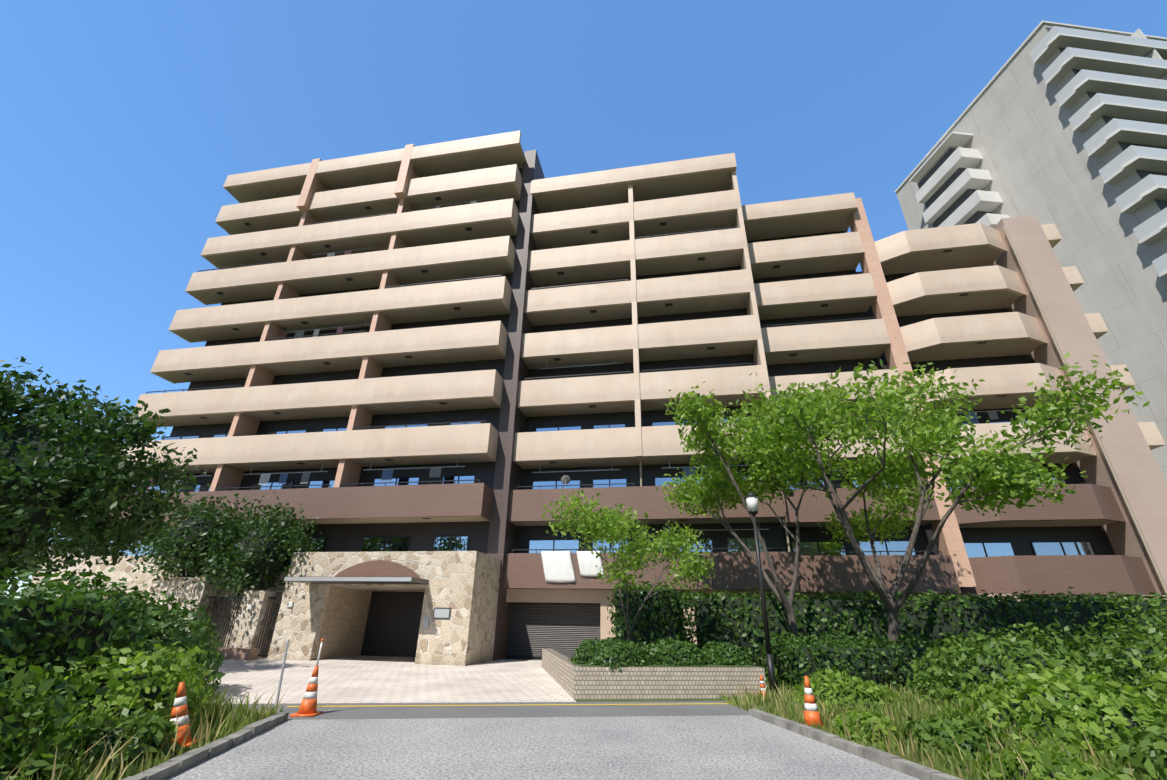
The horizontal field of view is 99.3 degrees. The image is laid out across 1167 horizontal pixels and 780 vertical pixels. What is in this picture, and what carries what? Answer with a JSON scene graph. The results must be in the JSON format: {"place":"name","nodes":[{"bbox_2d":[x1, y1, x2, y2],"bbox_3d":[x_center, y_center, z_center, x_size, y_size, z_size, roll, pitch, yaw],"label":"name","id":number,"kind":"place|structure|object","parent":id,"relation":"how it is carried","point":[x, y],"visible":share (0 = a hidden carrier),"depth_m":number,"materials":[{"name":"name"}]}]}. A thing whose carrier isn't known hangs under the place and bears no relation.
{"place":"outdoors","nodes":[
{"label":"outdoors","id":0,"kind":"place"},
{"bbox_2d":[0,356,210,590],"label":"tree leaves","id":1,"kind":"object","parent":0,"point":[98,432],"visible":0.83,"depth_m":14.29,"materials":[{"name":"green plant"}]},
{"bbox_2d":[207,655,575,703],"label":"forecourt paving","id":2,"kind":"structure","parent":0,"point":[371,679],"depth_m":13.35,"materials":[{"name":"beige tile"}]},
{"bbox_2d":[211,701,801,719],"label":"cross road asphalt","id":3,"kind":"structure","parent":0,"point":[529,709],"depth_m":9.43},
{"bbox_2d":[275,639,289,712],"bbox_3d":[-5.472,5.180,9.005,0.195,1.164,0.120,-4,-25,10],"label":"marker post","id":4,"kind":"object","parent":3,"relation":"on","point":[282,670],"visible":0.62,"depth_m":9.02,"materials":[{"name":"grey"}]},
{"bbox_2d":[289,639,323,716],"bbox_3d":[-4.803,5.110,8.865,0.390,1.190,0.390,1,-25,-1],"label":"traffic cone with bar","id":5,"kind":"object","parent":3,"relation":"on","point":[308,707],"visible":1,"depth_m":8.66,"materials":[{"name":"orange plastic"}]},
{"bbox_2d":[287,703,727,706],"bbox_3d":[-1.017,6.362,10.018,9.300,0.001,0.120,5,-25,-8],"label":"yellow line","id":6,"kind":"object","parent":3,"relation":"on","point":[509,705],"visible":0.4,"depth_m":9.89,"materials":[{"name":"paint"}]},
{"bbox_2d":[487,150,544,659],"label":"building pier","id":7,"kind":"structure","parent":0,"point":[503,536],"depth_m":26.01,"materials":[{"name":"brown concrete"}]},
{"bbox_2d":[165,715,919,779],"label":"driveway asphalt","id":8,"kind":"structure","parent":0,"point":[734,747],"depth_m":6.43,"materials":[{"name":"grey asphalt"}]},
{"bbox_2d":[121,709,963,779],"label":"curb","id":9,"kind":"structure","parent":8,"relation":"on","point":[173,766],"depth_m":6.25,"materials":[{"name":"concrete"}]},
{"bbox_2d":[31,201,1065,665],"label":"building","id":10,"kind":"structure","parent":0,"point":[463,586],"depth_m":20.54,"materials":[{"name":"beige stone"}]},
{"bbox_2d":[211,648,258,659],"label":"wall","id":11,"kind":"structure","parent":10,"relation":"attached to","point":[240,653],"depth_m":19.16,"materials":[{"name":"brown stone"}]},
{"bbox_2d":[202,596,281,655],"bbox_3d":[-14.219,9.668,20.376,3.524,2.160,0.040,-4,-25,10],"label":"slatted fence","id":12,"kind":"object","parent":10,"relation":"attached to","point":[271,598],"visible":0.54,"depth_m":20.49,"materials":[{"name":"brown wood"}]},
{"bbox_2d":[246,601,293,609],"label":"wall lamps","id":13,"kind":"object","parent":10,"relation":"attached to","point":[250,607],"visible":1,"depth_m":20.26,"materials":[{"name":"white glass"}]},
{"bbox_2d":[315,587,371,659],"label":"wall","id":14,"kind":"structure","parent":10,"relation":"attached to","point":[344,623],"depth_m":21.34,"materials":[{"name":"beige stone"}]},
{"bbox_2d":[286,576,450,618],"bbox_3d":[-8.364,8.055,19.241,6.400,1.410,1.500,-4,-25,10],"label":"entrance canopy","id":15,"kind":"object","parent":10,"relation":"attached to","point":[419,581],"visible":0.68,"depth_m":19.18,"materials":[{"name":"grey metal"}]},
{"bbox_2d":[334,560,419,577],"bbox_3d":[-8.430,7.351,20.301,3.800,0.740,0.001,-4,-25,10],"label":"arch panel","id":16,"kind":"object","parent":10,"relation":"attached to","point":[379,568],"visible":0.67,"depth_m":20.31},
{"bbox_2d":[146,213,941,555],"bbox_3d":[-5.208,-2.054,27.131,41.431,20.900,1.784,-2,-25,5],"label":"building rail","id":17,"kind":"object","parent":10,"relation":"attached to","point":[536,377],"visible":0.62,"depth_m":25.53,"materials":[{"name":"metal"}]},
{"bbox_2d":[507,603,599,656],"bbox_3d":[-1.300,10.860,22.328,4.270,2.260,0.048,-4,-25,10],"label":"garage door","id":18,"kind":"structure","parent":10,"relation":"attached to","point":[563,629],"depth_m":22.37,"materials":[{"name":"grey metal"}]},
{"bbox_2d":[148,421,974,555],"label":"windows","id":19,"kind":"structure","parent":10,"relation":"attached to","point":[864,546],"depth_m":23.14,"materials":[{"name":"blue glass"}]},
{"bbox_2d":[135,658,984,778],"bbox_3d":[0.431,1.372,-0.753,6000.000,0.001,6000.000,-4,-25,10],"label":"ground","id":20,"kind":"structure","parent":0,"point":[615,700],"depth_m":10.90,"materials":[{"name":"grey concrete"}]},
{"bbox_2d":[0,746,79,779],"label":"weed mound","id":21,"kind":"object","parent":20,"relation":"on","point":[33,766],"visible":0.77,"depth_m":4.35,"materials":[{"name":"green plant"}]},
{"bbox_2d":[0,616,88,735],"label":"bush","id":22,"kind":"object","parent":20,"relation":"on","point":[49,653],"visible":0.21,"depth_m":6.10,"materials":[{"name":"green plant"}]},
{"bbox_2d":[0,654,113,779],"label":"weed mound","id":23,"kind":"object","parent":20,"relation":"on","point":[59,712],"visible":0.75,"depth_m":4.86,"materials":[{"name":"green plant"}]},
{"bbox_2d":[0,551,167,719],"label":"tall hedge","id":24,"kind":"object","parent":20,"relation":"on","point":[78,600],"visible":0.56,"depth_m":6.83,"materials":[{"name":"green plant"}]},
{"bbox_2d":[35,706,181,776],"bbox_3d":[-5.325,3.927,5.540,1.249,0.680,1.707,-4,-25,10],"label":"weed mound","id":25,"kind":"object","parent":20,"relation":"on","point":[161,728],"visible":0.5,"depth_m":5.48,"materials":[{"name":"green plant"}]},
{"bbox_2d":[20,641,213,734],"bbox_3d":[-6.298,4.200,6.876,2.258,1.262,2.234,18,-30,-32],"label":"weed mound","id":26,"kind":"object","parent":20,"relation":"on","point":[113,672],"visible":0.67,"depth_m":6.66,"materials":[{"name":"green plant"}]},
{"bbox_2d":[14,571,225,698],"bbox_3d":[-10.324,5.160,10.496,6.649,2.507,4.231,-4,-25,10],"label":"shrub","id":27,"kind":"object","parent":20,"relation":"on","point":[180,632],"visible":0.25,"depth_m":10.46,"materials":[{"name":"green plant"}]},
{"bbox_2d":[0,681,287,779],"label":"weeds","id":28,"kind":"object","parent":20,"relation":"on","point":[223,732],"visible":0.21,"depth_m":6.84,"materials":[{"name":"green plant"}]},
{"bbox_2d":[167,682,199,746],"bbox_3d":[-5.271,4.233,6.468,0.390,0.755,0.390,-2,-19,-21],"label":"traffic cone","id":29,"kind":"object","parent":20,"relation":"on","point":[180,703],"depth_m":6.43,"materials":[{"name":"orange plastic"}]},
{"bbox_2d":[0,390,1087,646],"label":"tree trunks","id":30,"kind":"object","parent":20,"relation":"on","point":[884,594],"visible":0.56,"depth_m":14.65,"materials":[{"name":"brown plant"}]},
{"bbox_2d":[55,480,142,555],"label":"tree leaves","id":31,"kind":"object","parent":30,"relation":"attached to","point":[87,545],"depth_m":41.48,"materials":[{"name":"green plant"}]},
{"bbox_2d":[117,493,269,587],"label":"round tree leaves","id":32,"kind":"object","parent":30,"relation":"attached to","point":[159,546],"visible":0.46,"depth_m":21.55,"materials":[{"name":"green plant"}]},
{"bbox_2d":[186,491,322,599],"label":"round tree leaves","id":33,"kind":"object","parent":30,"relation":"attached to","point":[237,576],"visible":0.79,"depth_m":21.12,"materials":[{"name":"green plant"}]},
{"bbox_2d":[541,489,715,591],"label":"small tree leaves","id":34,"kind":"object","parent":30,"relation":"on","point":[607,529],"visible":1,"depth_m":13.09,"materials":[{"name":"green plant"}]},
{"bbox_2d":[656,381,851,520],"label":"tree leaves","id":35,"kind":"object","parent":30,"relation":"on","point":[717,481],"visible":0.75,"depth_m":17.76,"materials":[{"name":"green plant"}]},
{"bbox_2d":[715,352,1149,544],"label":"big tree leaves","id":36,"kind":"object","parent":30,"relation":"on","point":[1007,469],"visible":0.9,"depth_m":14.33,"materials":[{"name":"green plant"}]},
{"bbox_2d":[0,427,1166,779],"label":"hedge","id":37,"kind":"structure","parent":20,"relation":"on","point":[1086,615],"depth_m":14.45,"materials":[{"name":"green plant"}]},
{"bbox_2d":[604,579,687,646],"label":"hedge","id":38,"kind":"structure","parent":20,"relation":"on","point":[675,606],"depth_m":15.82,"materials":[{"name":"green plant"}]},
{"bbox_2d":[542,648,766,698],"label":"brick planter wall","id":39,"kind":"structure","parent":20,"relation":"on","point":[575,681],"depth_m":11.34,"materials":[{"name":"beige brick"}]},
{"bbox_2d":[744,492,776,693],"bbox_3d":[4.632,5.072,12.797,0.386,4.880,0.386,-4,-25,10],"label":"lamp post","id":40,"kind":"object","parent":20,"relation":"on","point":[751,498],"visible":0.94,"depth_m":12.71,"materials":[{"name":"black metal"}]},
{"bbox_2d":[759,675,765,695],"bbox_3d":[4.118,6.839,11.405,0.260,0.485,0.260,18,-30,-32],"label":"traffic cone","id":41,"kind":"object","parent":20,"relation":"on","point":[762,683],"visible":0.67,"depth_m":11.39,"materials":[{"name":"orange plastic"}]},
{"bbox_2d":[803,676,824,727],"bbox_3d":[3.856,5.303,8.440,0.390,0.755,0.390,4,-25,-6],"label":"traffic cone","id":42,"kind":"object","parent":20,"relation":"on","point":[811,713],"visible":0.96,"depth_m":8.35,"materials":[{"name":"orange plastic"}]},
{"bbox_2d":[789,666,908,712],"bbox_3d":[5.402,6.158,10.163,2.287,0.879,2.016,-4,-25,10],"label":"weed mound","id":43,"kind":"object","parent":20,"relation":"on","point":[871,689],"visible":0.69,"depth_m":9.81,"materials":[{"name":"green plant"}]},
{"bbox_2d":[830,706,903,750],"bbox_3d":[4.306,5.140,7.566,1.049,0.481,1.737,-4,-25,10],"label":"weed mound","id":44,"kind":"object","parent":20,"relation":"on","point":[866,719],"visible":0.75,"depth_m":7.35,"materials":[{"name":"green plant"}]},
{"bbox_2d":[757,632,1045,692],"bbox_3d":[8.515,7.295,13.239,7.874,1.492,2.176,5,-25,-8],"label":"hedge","id":45,"kind":"object","parent":20,"relation":"on","point":[865,642],"visible":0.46,"depth_m":12.51,"materials":[{"name":"green plant"}]},
{"bbox_2d":[676,585,1166,679],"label":"long hedge","id":46,"kind":"object","parent":20,"relation":"on","point":[690,597],"visible":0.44,"depth_m":15.34,"materials":[{"name":"green plant"}]},
{"bbox_2d":[715,681,1166,779],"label":"weeds","id":47,"kind":"object","parent":20,"relation":"on","point":[897,715],"visible":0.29,"depth_m":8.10,"materials":[{"name":"green plant"}]},
{"bbox_2d":[893,710,1017,767],"bbox_3d":[5.064,4.748,6.806,1.519,0.565,1.801,-4,-25,10],"label":"weed mound","id":48,"kind":"object","parent":20,"relation":"on","point":[975,727],"visible":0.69,"depth_m":6.55,"materials":[{"name":"green plant"}]},
{"bbox_2d":[902,622,1125,711],"bbox_3d":[8.857,5.704,10.125,4.590,1.779,3.762,-4,-25,10],"label":"bush","id":49,"kind":"object","parent":20,"relation":"on","point":[967,655],"visible":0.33,"depth_m":9.95,"materials":[{"name":"green plant"}]},
{"bbox_2d":[895,20,1166,277],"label":"balcony slab","id":50,"kind":"structure","parent":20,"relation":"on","point":[970,177],"depth_m":50.02,"materials":[{"name":"white concrete"}]},
{"bbox_2d":[938,660,1166,765],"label":"weed mound","id":51,"kind":"object","parent":20,"relation":"on","point":[990,703],"visible":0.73,"depth_m":6.83,"materials":[{"name":"green plant"}]},
{"bbox_2d":[968,738,1137,779],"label":"weed mound","id":52,"kind":"object","parent":20,"relation":"on","point":[1044,757],"visible":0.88,"depth_m":5.12,"materials":[{"name":"green plant"}]},
{"bbox_2d":[1053,595,1166,703],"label":"bush","id":53,"kind":"object","parent":20,"relation":"on","point":[1138,645],"visible":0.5,"depth_m":9.25,"materials":[{"name":"green plant"}]},
{"bbox_2d":[1109,714,1166,779],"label":"weed mound","id":54,"kind":"object","parent":20,"relation":"on","point":[1156,747],"visible":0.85,"depth_m":5.15,"materials":[{"name":"green plant"}]},
{"bbox_2d":[1123,648,1166,717],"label":"bush","id":55,"kind":"object","parent":20,"relation":"on","point":[1159,688],"visible":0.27,"depth_m":7.08,"materials":[{"name":"green plant"}]},
{"bbox_3d":[0.398,0.208,33.002,48.400,30.640,12.850,-4,-25,10],"label":"building","id":56,"kind":"object","parent":20,"relation":"on","visible":0},
{"bbox_2d":[143,206,857,488],"bbox_3d":[-5.381,-3.587,28.727,37.868,18.499,1.159,-2,-25,6],"label":"pink building cloth","id":57,"kind":"object","parent":56,"relation":"attached to","point":[339,329],"visible":0.29,"depth_m":29.57,"materials":[{"name":"pink"}]},
{"bbox_2d":[541,551,575,582],"bbox_3d":[-1.107,7.980,22.371,1.645,1.340,0.447,-4,-25,10],"label":"hanging futon","id":58,"kind":"object","parent":56,"relation":"on","point":[558,566],"visible":1,"depth_m":22.18,"materials":[{"name":"white fabric"}]},
{"bbox_2d":[577,551,603,576],"bbox_3d":[0.332,7.779,22.181,1.266,1.089,0.450,-4,-25,10],"label":"hanging futon","id":59,"kind":"object","parent":56,"relation":"on","point":[588,561],"visible":0.9,"depth_m":21.99,"materials":[{"name":"white fabric"}]},
{"bbox_2d":[278,412,979,483],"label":"window","id":60,"kind":"structure","parent":56,"relation":"attached to","point":[387,474],"depth_m":24.81,"materials":[{"name":"blue"}]},
{"bbox_2d":[294,331,998,483],"bbox_3d":[1.426,0.139,26.135,38.113,9.467,1.064,-1,-25,5],"label":"grey cloth","id":61,"kind":"object","parent":56,"relation":"attached to","point":[435,472],"visible":0.67,"depth_m":24.59,"materials":[{"name":"grey fabric"}]},
{"bbox_2d":[0,0,1166,597],"label":"sky","id":62,"kind":"structure","parent":0,"point":[124,124],"materials":[{"name":"blue"}]},
{"bbox_2d":[142,193,1031,626],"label":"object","id":63,"kind":"object","parent":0,"point":[442,613],"visible":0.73,"depth_m":22.23,"materials":[{"name":"grey metal"}]},
{"bbox_2d":[209,144,976,587],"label":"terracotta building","id":64,"kind":"structure","parent":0,"point":[949,540],"depth_m":27.29,"materials":[{"name":"brown concrete"}]},
{"bbox_2d":[117,325,1095,658],"bbox_3d":[-1.010,-0.906,28.584,48.040,28.880,3.747,-4,-25,10],"label":"building frame","id":65,"kind":"object","parent":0,"point":[609,483],"visible":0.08,"depth_m":24.68,"materials":[{"name":"black metal"}]},
{"bbox_2d":[184,197,1052,592],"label":"ceiling lights","id":66,"kind":"object","parent":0,"point":[554,359],"visible":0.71,"depth_m":28.36},
{"bbox_2d":[94,483,1155,594],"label":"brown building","id":67,"kind":"structure","parent":0,"point":[1080,574],"depth_m":21.72,"materials":[{"name":"brown paint"}]},
{"bbox_2d":[137,168,1114,656],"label":"building wall","id":68,"kind":"structure","parent":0,"point":[393,622],"depth_m":26.09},
{"bbox_2d":[112,143,1166,595],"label":"balcony slabs","id":69,"kind":"structure","parent":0,"point":[700,183],"depth_m":29.09,"materials":[{"name":"brown concrete"}]},
{"bbox_2d":[121,130,1165,466],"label":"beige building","id":70,"kind":"structure","parent":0,"point":[639,440],"depth_m":27.58,"materials":[{"name":"beige concrete"}]},
{"bbox_2d":[194,427,1093,554],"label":"window","id":71,"kind":"structure","parent":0,"point":[1070,548],"depth_m":22.41,"materials":[{"name":"blue glass"}]},
{"bbox_2d":[568,659,754,666],"bbox_3d":[1.846,6.931,12.544,4.250,0.070,2.150,5,-25,-8],"label":"coping","id":72,"kind":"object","parent":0,"point":[588,665],"depth_m":11.66,"materials":[{"name":"beige stone"}]},
{"bbox_2d":[571,636,652,669],"bbox_3d":[0.644,6.422,12.127,1.864,0.725,1.742,11,-27,-20],"label":"planter shrub","id":73,"kind":"object","parent":72,"relation":"on","point":[581,655],"visible":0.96,"depth_m":11.74,"materials":[{"name":"green plant"}]},
{"bbox_2d":[637,637,709,666],"bbox_3d":[2.242,6.606,12.455,1.767,0.716,1.767,-17,-30,34],"label":"planter shrub","id":74,"kind":"object","parent":72,"relation":"on","point":[688,647],"visible":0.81,"depth_m":12.03,"materials":[{"name":"green plant"}]},
{"bbox_2d":[697,641,753,665],"bbox_3d":[3.610,6.807,12.758,1.454,0.653,1.588,-4,-25,10],"label":"planter shrub","id":75,"kind":"object","parent":72,"relation":"on","point":[741,655],"visible":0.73,"depth_m":12.35,"materials":[{"name":"green plant"}]},
{"bbox_2d":[506,589,1166,643],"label":"building wall","id":76,"kind":"structure","parent":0,"point":[555,596],"depth_m":21.97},
{"bbox_2d":[896,24,1166,482],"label":"tower","id":77,"kind":"structure","parent":0,"point":[1027,141],"depth_m":41.62,"materials":[{"name":"grey concrete"}]},
{"bbox_2d":[917,27,1166,227],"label":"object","id":78,"kind":"object","parent":77,"relation":"attached to","point":[977,215],"visible":0.15,"depth_m":51.59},
{"bbox_2d":[1029,26,1166,273],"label":"balconies","id":79,"kind":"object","parent":77,"relation":"attached to","point":[1150,225],"visible":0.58,"depth_m":40.18,"materials":[{"name":"grey concrete"}]},
{"bbox_2d":[993,215,1166,594],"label":"sloped wall","id":80,"kind":"structure","parent":0,"point":[1139,474],"depth_m":23.11,"materials":[{"name":"brown concrete"}]},
{"bbox_2d":[1035,35,1166,277],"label":"tower soffit","id":81,"kind":"object","parent":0,"point":[1118,89],"visible":0.98,"depth_m":41.29,"materials":[{"name":"grey concrete"}]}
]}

